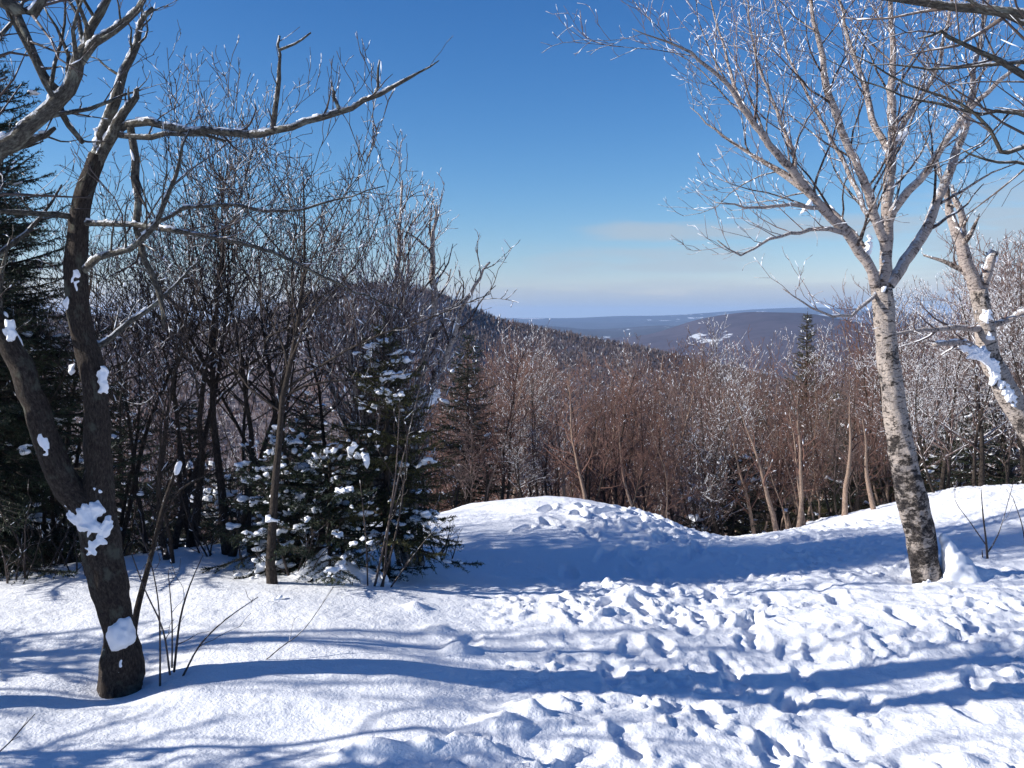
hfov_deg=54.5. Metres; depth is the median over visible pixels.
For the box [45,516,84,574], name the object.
bare bush
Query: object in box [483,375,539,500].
thicket tree
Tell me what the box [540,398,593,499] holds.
thicket tree
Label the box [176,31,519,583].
bare tree
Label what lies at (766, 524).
thicket tree
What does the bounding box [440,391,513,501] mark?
thicket tree
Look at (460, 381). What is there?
spruce tree
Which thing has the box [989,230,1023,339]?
thicket tree
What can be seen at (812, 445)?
thicket tree
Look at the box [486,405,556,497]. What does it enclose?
thicket tree
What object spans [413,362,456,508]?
thicket tree
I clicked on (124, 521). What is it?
bare tree
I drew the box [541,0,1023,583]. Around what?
birch
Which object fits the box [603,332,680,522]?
thicket tree
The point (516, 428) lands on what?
thicket tree
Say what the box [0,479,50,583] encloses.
bare bush
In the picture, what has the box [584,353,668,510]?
thicket tree
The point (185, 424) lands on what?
thicket tree
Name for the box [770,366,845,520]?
thicket tree
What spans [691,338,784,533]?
thicket tree
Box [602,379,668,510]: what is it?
thicket tree
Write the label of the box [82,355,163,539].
thicket tree
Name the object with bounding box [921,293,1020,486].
thicket tree
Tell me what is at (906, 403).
thicket tree
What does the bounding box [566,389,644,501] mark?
thicket tree
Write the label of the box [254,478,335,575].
bare bush
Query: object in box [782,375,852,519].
thicket tree
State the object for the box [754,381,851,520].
thicket tree
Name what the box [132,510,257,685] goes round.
bare shrub
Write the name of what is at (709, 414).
thicket tree
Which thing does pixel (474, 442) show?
thicket tree
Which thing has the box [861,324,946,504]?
thicket tree
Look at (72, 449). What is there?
spruce tree
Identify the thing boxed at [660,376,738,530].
thicket tree
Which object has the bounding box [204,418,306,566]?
bare bush
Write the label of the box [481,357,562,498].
thicket tree
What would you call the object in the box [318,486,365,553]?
bare bush
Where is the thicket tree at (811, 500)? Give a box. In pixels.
[794,372,858,521]
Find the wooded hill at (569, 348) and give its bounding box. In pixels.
[41,286,873,483]
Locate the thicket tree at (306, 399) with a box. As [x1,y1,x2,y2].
[263,366,341,459]
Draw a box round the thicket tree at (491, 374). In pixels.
[469,349,515,427]
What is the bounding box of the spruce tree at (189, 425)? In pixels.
[130,393,243,548]
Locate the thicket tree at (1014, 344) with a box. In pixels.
[987,271,1023,473]
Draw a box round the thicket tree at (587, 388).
[558,352,620,492]
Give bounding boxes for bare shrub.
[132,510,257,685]
[360,352,453,587]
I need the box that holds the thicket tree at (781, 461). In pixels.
[745,379,832,509]
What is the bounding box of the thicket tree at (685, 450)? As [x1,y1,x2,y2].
[675,373,704,525]
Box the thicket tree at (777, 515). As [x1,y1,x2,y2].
[760,371,827,529]
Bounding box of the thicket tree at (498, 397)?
[479,347,531,499]
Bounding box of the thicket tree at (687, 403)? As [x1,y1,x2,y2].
[661,367,716,491]
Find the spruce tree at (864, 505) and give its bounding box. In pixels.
[783,419,892,520]
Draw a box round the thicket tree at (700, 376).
[653,342,743,534]
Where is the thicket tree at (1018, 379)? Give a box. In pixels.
[969,279,1023,431]
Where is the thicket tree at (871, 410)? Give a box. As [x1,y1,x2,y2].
[841,335,904,503]
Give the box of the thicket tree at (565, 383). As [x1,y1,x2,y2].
[544,347,587,494]
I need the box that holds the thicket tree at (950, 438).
[864,272,1016,489]
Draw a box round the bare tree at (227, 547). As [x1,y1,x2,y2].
[95,45,444,556]
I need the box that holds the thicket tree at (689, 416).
[634,341,717,525]
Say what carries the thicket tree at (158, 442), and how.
on the snow ground
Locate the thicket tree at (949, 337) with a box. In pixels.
[921,259,1020,483]
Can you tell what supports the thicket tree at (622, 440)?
on the snow ground
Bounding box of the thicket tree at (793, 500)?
[751,369,825,527]
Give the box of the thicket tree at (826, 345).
[784,312,881,496]
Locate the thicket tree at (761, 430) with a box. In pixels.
[726,363,792,527]
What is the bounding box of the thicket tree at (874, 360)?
[847,308,964,492]
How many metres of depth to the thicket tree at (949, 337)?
23.23 m
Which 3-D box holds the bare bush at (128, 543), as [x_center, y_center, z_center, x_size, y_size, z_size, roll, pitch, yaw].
[-2.777,0.794,7.149,0.932,1.166,0.436,0,4,0]
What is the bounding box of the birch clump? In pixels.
[278,174,467,566]
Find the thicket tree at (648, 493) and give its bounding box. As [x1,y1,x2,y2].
[595,366,695,511]
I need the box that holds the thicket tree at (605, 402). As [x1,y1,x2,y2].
[584,363,656,505]
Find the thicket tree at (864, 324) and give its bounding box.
[824,279,934,494]
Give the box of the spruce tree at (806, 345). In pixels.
[761,307,828,531]
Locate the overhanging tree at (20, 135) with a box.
[0,0,173,232]
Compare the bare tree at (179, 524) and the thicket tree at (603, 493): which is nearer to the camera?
the bare tree at (179, 524)
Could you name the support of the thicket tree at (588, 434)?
on the snow ground
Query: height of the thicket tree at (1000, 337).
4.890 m
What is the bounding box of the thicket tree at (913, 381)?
[852,289,972,468]
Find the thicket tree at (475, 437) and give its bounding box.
[428,356,522,510]
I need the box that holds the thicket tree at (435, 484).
[422,375,460,509]
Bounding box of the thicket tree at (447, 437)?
[422,352,513,508]
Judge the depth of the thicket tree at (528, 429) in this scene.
13.89 m
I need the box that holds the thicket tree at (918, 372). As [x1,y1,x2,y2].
[862,288,959,446]
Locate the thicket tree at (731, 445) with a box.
[690,391,794,531]
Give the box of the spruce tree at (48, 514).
[0,254,83,572]
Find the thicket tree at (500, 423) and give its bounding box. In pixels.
[441,336,561,500]
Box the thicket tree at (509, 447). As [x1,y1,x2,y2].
[456,324,554,499]
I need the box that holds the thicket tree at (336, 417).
[315,368,357,522]
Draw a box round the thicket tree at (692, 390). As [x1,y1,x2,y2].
[650,341,737,501]
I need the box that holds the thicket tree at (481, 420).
[448,355,521,501]
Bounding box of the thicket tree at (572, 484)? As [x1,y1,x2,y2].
[537,359,620,499]
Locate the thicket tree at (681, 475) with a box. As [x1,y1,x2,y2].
[631,368,709,525]
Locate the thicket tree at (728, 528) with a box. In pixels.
[697,358,787,535]
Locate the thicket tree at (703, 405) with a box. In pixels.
[685,349,743,520]
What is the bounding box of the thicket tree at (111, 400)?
[62,324,166,514]
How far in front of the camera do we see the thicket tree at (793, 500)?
13.87 m
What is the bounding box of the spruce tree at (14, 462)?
[0,22,156,584]
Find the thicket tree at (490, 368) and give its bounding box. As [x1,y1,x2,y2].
[443,322,530,501]
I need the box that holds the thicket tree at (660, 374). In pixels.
[619,335,717,514]
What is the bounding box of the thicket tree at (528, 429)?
[485,357,564,498]
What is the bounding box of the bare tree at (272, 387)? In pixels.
[94,124,404,552]
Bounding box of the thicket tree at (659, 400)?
[642,369,689,445]
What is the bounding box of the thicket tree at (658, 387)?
[639,359,681,427]
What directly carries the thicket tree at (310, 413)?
on the snow ground
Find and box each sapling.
[955,481,1013,558]
[1008,492,1023,537]
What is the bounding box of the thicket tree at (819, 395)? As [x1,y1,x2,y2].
[800,371,839,449]
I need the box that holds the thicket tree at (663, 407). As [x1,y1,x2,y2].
[606,347,698,512]
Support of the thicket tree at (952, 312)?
on the snow ground
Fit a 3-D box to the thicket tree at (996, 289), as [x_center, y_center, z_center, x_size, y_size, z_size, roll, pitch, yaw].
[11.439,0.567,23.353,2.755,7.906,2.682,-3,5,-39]
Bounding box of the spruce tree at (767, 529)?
[734,391,806,535]
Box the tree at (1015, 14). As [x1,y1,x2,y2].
[740,0,1023,258]
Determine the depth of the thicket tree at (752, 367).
34.65 m
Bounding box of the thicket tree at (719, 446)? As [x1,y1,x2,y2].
[668,390,751,531]
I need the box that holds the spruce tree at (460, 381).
[419,328,517,510]
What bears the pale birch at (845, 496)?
on the snow ground
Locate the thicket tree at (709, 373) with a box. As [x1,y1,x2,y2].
[683,339,737,420]
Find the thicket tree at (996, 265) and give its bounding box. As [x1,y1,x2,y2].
[914,231,1023,404]
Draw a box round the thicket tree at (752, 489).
[673,372,790,535]
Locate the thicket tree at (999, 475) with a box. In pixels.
[943,266,1022,484]
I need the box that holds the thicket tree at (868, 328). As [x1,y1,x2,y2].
[839,277,940,486]
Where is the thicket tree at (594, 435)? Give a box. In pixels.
[554,374,625,500]
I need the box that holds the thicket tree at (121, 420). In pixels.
[81,375,143,513]
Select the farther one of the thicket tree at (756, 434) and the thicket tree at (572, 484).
the thicket tree at (572, 484)
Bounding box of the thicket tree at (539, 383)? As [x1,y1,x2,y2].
[488,319,577,496]
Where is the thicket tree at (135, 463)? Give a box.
[117,393,164,554]
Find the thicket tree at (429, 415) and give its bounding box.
[412,341,455,490]
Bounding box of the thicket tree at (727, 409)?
[690,367,751,529]
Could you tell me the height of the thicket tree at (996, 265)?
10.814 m
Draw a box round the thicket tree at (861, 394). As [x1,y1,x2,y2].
[835,335,892,504]
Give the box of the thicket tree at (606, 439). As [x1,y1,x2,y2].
[572,379,653,505]
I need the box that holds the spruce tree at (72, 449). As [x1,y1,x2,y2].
[1,294,148,563]
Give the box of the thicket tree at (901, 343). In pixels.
[863,312,930,405]
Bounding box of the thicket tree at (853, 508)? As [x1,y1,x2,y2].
[819,357,911,511]
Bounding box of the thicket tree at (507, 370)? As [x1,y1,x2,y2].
[446,321,556,498]
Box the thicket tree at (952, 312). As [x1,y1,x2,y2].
[922,270,978,426]
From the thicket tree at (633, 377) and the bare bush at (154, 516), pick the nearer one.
the bare bush at (154, 516)
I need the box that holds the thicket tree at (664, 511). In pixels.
[633,365,721,518]
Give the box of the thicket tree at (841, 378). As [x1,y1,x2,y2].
[801,326,878,496]
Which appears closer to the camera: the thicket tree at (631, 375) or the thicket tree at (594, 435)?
the thicket tree at (594, 435)
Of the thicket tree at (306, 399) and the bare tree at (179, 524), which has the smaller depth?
the bare tree at (179, 524)
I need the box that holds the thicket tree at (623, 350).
[580,333,682,511]
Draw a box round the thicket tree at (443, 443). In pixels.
[412,378,491,510]
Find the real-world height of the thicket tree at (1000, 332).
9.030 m
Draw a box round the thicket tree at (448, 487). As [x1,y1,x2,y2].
[413,358,505,510]
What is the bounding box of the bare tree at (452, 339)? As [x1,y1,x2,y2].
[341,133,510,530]
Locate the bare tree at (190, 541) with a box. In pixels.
[48,20,422,546]
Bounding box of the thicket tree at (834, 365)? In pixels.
[814,333,860,412]
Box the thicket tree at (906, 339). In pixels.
[822,308,951,500]
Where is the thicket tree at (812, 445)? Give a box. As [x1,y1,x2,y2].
[787,377,848,527]
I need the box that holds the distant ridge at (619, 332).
[533,325,1002,338]
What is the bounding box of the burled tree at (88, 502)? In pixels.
[0,0,452,698]
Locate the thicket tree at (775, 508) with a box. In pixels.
[739,374,805,530]
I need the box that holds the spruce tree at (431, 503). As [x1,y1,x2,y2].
[327,334,448,528]
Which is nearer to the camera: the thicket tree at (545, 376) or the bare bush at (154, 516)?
the bare bush at (154, 516)
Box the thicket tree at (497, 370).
[431,315,555,512]
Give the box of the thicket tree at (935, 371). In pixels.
[872,279,1017,486]
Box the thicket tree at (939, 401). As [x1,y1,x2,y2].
[861,307,978,470]
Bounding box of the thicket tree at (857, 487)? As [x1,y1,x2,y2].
[824,338,882,510]
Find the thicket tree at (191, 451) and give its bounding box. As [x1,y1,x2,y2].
[124,387,218,542]
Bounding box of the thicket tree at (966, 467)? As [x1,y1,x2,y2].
[908,244,1023,485]
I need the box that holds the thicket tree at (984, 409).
[942,287,1020,484]
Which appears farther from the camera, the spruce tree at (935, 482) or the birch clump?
the spruce tree at (935, 482)
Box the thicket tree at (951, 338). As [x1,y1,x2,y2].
[911,265,1020,484]
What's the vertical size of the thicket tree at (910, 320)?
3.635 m
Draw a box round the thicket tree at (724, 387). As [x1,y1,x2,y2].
[694,355,740,535]
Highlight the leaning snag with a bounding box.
[130,461,211,630]
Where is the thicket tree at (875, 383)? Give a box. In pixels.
[839,323,928,494]
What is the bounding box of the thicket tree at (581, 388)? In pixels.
[546,351,602,484]
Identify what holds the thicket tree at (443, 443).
on the snow ground
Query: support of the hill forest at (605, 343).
on the wooded hill at (569, 348)
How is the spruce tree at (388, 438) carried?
on the snow ground
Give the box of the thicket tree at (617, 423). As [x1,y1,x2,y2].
[566,361,657,509]
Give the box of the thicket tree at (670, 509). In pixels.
[619,385,715,520]
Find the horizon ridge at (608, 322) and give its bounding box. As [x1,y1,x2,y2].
[196,307,962,328]
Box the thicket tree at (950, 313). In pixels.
[897,258,999,400]
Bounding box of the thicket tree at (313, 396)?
[229,341,350,520]
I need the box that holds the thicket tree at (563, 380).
[537,336,592,478]
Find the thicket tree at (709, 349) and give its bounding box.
[670,329,773,509]
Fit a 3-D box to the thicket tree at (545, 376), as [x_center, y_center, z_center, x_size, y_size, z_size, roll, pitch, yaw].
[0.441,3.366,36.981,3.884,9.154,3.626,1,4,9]
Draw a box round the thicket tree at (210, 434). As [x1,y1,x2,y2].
[146,363,252,541]
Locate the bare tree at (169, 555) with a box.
[32,176,296,563]
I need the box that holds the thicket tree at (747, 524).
[716,373,794,533]
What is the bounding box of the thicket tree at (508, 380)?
[470,352,563,497]
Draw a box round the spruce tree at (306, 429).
[231,391,375,535]
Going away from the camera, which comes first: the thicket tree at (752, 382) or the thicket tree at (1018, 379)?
the thicket tree at (1018, 379)
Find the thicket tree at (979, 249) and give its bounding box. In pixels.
[970,228,1023,340]
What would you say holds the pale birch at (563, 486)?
on the snow ground
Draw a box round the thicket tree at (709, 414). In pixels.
[678,351,757,532]
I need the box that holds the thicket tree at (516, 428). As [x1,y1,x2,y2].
[476,346,555,502]
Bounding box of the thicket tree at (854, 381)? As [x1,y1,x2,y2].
[804,348,870,489]
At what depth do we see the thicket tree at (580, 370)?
18.48 m
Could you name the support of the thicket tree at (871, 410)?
on the snow ground
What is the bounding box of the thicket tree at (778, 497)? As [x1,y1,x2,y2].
[733,393,823,529]
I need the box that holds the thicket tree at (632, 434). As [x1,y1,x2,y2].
[602,381,669,512]
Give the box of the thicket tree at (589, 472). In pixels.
[557,393,621,499]
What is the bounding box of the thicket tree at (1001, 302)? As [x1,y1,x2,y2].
[945,239,1023,484]
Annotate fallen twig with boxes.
[0,714,34,751]
[266,585,334,659]
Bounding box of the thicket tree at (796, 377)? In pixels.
[769,351,829,507]
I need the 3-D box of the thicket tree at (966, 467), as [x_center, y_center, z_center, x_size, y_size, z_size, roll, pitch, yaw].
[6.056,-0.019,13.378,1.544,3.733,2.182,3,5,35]
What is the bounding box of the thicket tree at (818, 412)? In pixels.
[781,341,849,511]
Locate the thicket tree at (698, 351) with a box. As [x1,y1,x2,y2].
[657,328,741,533]
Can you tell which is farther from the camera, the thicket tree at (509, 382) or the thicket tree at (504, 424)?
the thicket tree at (509, 382)
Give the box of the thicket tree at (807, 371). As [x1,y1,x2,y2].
[758,348,841,513]
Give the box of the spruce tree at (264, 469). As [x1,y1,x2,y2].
[199,420,406,580]
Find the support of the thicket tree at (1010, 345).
on the snow ground
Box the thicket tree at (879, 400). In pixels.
[859,340,922,503]
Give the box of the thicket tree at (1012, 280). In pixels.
[991,240,1023,386]
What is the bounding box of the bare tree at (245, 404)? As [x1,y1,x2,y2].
[95,106,363,552]
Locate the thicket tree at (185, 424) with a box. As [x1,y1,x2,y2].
[148,357,221,543]
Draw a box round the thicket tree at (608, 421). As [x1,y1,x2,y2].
[581,375,645,504]
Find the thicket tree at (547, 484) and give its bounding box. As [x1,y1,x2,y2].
[515,383,583,495]
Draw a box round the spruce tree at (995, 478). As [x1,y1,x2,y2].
[920,392,1023,492]
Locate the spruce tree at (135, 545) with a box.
[30,378,209,561]
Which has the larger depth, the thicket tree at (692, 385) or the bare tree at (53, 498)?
the thicket tree at (692, 385)
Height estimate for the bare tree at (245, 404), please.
3.058 m
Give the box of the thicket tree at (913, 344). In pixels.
[873,287,960,487]
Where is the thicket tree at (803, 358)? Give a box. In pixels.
[761,334,850,527]
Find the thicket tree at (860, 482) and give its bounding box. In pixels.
[842,383,913,511]
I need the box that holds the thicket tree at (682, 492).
[651,403,739,531]
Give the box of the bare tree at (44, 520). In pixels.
[0,240,185,569]
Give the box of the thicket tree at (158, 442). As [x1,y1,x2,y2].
[117,371,217,554]
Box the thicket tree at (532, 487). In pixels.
[479,339,579,497]
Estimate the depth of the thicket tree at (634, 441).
15.59 m
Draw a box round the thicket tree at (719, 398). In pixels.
[651,331,758,532]
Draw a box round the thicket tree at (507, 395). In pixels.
[474,343,580,497]
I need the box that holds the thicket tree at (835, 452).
[812,374,876,514]
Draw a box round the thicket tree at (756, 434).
[725,367,790,531]
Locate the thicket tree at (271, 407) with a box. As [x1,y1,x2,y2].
[249,373,311,495]
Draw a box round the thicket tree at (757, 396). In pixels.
[728,370,787,518]
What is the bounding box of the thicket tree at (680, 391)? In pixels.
[646,336,709,521]
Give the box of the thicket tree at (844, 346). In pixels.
[805,296,894,499]
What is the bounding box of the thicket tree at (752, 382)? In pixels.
[686,340,783,535]
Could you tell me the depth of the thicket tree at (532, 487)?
13.56 m
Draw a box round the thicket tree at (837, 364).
[814,329,870,458]
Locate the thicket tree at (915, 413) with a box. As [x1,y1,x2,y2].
[872,308,974,492]
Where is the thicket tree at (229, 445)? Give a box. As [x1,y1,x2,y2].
[192,369,293,541]
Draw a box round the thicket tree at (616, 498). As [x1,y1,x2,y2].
[570,348,663,506]
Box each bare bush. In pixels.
[0,467,80,569]
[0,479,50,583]
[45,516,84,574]
[112,394,231,544]
[113,429,193,555]
[147,433,279,556]
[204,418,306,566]
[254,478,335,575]
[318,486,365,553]
[416,520,460,558]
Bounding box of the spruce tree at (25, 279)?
[0,171,131,568]
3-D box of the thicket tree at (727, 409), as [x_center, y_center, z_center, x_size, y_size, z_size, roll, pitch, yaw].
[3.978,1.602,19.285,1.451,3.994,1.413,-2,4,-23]
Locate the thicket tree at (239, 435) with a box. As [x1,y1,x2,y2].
[211,384,289,505]
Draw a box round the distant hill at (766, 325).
[599,312,965,374]
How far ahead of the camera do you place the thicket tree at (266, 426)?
13.71 m
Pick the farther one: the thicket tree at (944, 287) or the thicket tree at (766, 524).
the thicket tree at (944, 287)
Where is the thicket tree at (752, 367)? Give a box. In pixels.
[733,334,784,445]
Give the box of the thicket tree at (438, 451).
[408,368,488,512]
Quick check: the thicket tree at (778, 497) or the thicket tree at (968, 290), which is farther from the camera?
the thicket tree at (968, 290)
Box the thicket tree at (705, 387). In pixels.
[680,340,769,535]
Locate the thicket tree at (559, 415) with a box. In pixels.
[517,369,576,494]
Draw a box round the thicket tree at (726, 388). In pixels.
[688,345,757,512]
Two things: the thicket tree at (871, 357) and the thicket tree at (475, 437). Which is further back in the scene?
the thicket tree at (871, 357)
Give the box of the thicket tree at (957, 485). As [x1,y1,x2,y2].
[932,301,1004,487]
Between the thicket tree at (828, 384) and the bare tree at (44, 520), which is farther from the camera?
the thicket tree at (828, 384)
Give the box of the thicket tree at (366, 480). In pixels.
[338,414,426,515]
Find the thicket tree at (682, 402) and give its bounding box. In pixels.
[646,367,709,519]
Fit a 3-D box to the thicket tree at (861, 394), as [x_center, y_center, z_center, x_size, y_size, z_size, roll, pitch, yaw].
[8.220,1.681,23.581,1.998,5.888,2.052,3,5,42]
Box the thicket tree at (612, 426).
[575,386,656,506]
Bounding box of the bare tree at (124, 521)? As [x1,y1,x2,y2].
[23,185,314,550]
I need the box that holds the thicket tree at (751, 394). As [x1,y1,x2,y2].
[706,370,770,444]
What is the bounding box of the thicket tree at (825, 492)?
[776,374,847,516]
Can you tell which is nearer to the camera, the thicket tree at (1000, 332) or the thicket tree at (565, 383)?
the thicket tree at (1000, 332)
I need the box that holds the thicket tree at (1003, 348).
[946,265,1023,482]
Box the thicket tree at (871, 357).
[845,323,932,501]
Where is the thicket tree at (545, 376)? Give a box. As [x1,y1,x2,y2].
[520,351,566,433]
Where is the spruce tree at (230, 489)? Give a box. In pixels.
[126,461,298,550]
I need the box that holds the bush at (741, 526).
[662,441,796,535]
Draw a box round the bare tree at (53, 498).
[0,147,234,564]
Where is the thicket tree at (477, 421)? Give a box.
[428,351,500,511]
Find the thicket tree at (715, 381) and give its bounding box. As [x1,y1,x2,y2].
[681,324,752,534]
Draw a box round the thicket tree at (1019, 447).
[941,230,1023,483]
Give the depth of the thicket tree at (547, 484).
11.19 m
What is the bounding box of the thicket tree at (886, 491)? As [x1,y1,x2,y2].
[810,318,923,505]
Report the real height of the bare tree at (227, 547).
3.343 m
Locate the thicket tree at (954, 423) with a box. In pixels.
[898,278,995,487]
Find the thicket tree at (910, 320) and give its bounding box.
[859,301,960,477]
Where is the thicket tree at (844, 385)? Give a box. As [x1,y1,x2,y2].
[823,346,865,512]
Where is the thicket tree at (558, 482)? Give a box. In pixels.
[530,407,579,496]
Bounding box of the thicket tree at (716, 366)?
[676,315,766,483]
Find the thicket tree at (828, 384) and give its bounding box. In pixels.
[775,354,860,526]
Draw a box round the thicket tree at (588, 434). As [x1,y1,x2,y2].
[561,381,618,500]
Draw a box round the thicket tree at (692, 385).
[648,354,721,443]
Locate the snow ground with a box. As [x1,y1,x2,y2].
[0,374,1023,767]
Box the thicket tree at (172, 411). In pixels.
[118,331,243,541]
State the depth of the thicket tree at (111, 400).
19.07 m
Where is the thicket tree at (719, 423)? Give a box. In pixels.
[659,361,753,534]
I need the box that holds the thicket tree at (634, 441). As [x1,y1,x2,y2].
[594,376,671,511]
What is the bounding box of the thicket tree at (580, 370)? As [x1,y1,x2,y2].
[534,343,621,497]
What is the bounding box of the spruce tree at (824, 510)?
[775,393,889,520]
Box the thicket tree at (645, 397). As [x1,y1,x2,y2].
[610,352,691,520]
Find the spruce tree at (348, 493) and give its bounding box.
[227,442,439,600]
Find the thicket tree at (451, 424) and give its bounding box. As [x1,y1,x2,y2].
[429,357,486,510]
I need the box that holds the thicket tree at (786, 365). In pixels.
[764,326,820,453]
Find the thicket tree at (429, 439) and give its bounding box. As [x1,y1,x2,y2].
[403,336,451,508]
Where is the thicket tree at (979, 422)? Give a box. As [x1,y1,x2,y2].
[908,252,1022,485]
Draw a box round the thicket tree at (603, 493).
[565,374,637,503]
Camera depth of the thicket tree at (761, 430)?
22.06 m
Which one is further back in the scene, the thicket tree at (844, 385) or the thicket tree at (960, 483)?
the thicket tree at (844, 385)
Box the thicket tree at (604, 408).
[560,361,641,505]
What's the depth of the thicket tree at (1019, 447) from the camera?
11.58 m
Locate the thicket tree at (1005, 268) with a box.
[948,232,1019,481]
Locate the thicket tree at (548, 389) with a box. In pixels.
[445,341,569,498]
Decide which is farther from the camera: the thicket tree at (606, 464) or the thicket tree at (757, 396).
the thicket tree at (757, 396)
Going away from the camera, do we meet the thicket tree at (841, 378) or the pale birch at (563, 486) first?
the pale birch at (563, 486)
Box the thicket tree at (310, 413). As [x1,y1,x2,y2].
[287,379,345,459]
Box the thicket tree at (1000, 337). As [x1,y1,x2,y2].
[949,249,1023,476]
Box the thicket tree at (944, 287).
[913,229,1015,472]
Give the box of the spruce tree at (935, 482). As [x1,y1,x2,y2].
[863,397,970,501]
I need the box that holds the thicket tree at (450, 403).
[429,351,480,454]
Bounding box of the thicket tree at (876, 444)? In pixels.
[814,295,927,503]
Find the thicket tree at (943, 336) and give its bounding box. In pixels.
[898,294,970,492]
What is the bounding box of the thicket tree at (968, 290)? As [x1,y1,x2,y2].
[918,226,1023,449]
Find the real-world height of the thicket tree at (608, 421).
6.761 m
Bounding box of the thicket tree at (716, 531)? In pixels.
[673,365,764,535]
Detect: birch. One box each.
[537,385,578,496]
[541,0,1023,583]
[601,410,637,506]
[729,380,778,530]
[766,376,824,527]
[773,392,810,525]
[815,386,870,515]
[854,411,886,509]
[897,151,1023,446]
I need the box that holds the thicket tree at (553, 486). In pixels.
[514,351,586,496]
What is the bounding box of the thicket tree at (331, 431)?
[302,398,350,525]
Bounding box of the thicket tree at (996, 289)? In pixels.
[939,238,1023,480]
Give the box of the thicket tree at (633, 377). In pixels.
[599,334,695,523]
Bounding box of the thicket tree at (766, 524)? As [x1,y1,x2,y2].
[737,355,819,530]
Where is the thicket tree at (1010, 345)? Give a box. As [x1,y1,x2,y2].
[968,241,1023,483]
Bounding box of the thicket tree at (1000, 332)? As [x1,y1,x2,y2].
[946,266,1022,466]
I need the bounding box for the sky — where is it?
[0,0,1023,319]
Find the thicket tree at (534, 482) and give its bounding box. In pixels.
[510,355,572,496]
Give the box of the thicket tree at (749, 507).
[702,381,777,533]
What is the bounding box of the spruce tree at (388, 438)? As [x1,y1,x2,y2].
[294,315,485,578]
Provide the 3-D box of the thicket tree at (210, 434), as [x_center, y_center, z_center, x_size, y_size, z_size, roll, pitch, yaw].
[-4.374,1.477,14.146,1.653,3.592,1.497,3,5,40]
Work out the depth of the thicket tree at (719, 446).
10.82 m
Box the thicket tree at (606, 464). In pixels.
[581,393,644,501]
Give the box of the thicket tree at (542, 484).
[517,353,583,495]
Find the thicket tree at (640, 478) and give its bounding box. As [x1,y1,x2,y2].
[620,417,675,506]
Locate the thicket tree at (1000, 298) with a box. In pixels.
[952,241,1023,482]
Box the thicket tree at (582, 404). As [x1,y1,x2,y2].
[567,363,604,497]
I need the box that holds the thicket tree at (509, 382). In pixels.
[458,339,558,500]
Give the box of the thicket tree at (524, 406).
[475,320,576,498]
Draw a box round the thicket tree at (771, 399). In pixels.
[738,372,787,523]
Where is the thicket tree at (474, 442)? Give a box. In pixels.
[425,360,507,502]
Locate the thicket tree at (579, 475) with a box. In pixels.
[535,362,616,499]
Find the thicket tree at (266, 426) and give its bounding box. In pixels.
[234,370,295,493]
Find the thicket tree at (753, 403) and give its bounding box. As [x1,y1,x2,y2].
[718,359,777,531]
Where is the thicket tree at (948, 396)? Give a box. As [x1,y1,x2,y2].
[913,295,1004,485]
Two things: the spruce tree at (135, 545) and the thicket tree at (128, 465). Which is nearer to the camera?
the spruce tree at (135, 545)
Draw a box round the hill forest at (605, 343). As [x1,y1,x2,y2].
[29,279,844,489]
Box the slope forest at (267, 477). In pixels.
[115,415,843,551]
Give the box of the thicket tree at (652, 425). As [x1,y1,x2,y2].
[620,366,680,511]
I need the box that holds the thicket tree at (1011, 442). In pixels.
[955,290,1023,483]
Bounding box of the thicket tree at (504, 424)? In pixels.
[455,344,546,499]
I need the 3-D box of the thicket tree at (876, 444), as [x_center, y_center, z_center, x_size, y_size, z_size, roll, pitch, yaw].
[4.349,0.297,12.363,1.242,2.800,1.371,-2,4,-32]
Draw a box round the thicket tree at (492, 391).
[434,346,531,505]
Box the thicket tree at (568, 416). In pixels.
[537,354,594,498]
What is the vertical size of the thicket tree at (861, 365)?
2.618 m
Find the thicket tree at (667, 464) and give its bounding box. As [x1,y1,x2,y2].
[633,407,709,517]
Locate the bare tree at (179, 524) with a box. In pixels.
[14,115,363,553]
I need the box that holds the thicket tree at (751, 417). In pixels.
[716,362,795,507]
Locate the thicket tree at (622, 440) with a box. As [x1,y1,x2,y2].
[570,381,652,507]
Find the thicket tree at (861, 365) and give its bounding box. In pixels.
[846,293,941,452]
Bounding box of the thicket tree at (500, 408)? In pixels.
[483,363,572,491]
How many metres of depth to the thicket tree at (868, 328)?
27.59 m
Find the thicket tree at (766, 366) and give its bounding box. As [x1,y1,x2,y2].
[742,325,798,451]
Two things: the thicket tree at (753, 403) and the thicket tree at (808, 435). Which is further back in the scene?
the thicket tree at (753, 403)
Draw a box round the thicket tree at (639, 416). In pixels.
[606,352,686,514]
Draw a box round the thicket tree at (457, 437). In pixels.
[424,360,494,511]
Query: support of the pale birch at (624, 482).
on the snow ground
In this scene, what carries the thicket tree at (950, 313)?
on the snow ground
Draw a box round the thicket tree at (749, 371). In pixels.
[709,339,787,530]
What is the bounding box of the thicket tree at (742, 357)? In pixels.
[719,355,776,521]
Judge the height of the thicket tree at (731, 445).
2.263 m
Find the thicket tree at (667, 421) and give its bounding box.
[638,352,704,523]
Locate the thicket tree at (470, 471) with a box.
[442,415,487,504]
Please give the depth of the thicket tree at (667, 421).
19.19 m
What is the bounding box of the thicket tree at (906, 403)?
[844,320,941,502]
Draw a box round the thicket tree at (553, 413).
[485,349,585,496]
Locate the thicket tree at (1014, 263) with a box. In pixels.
[997,238,1020,319]
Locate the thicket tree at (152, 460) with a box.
[128,382,234,539]
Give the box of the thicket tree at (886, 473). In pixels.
[843,349,922,502]

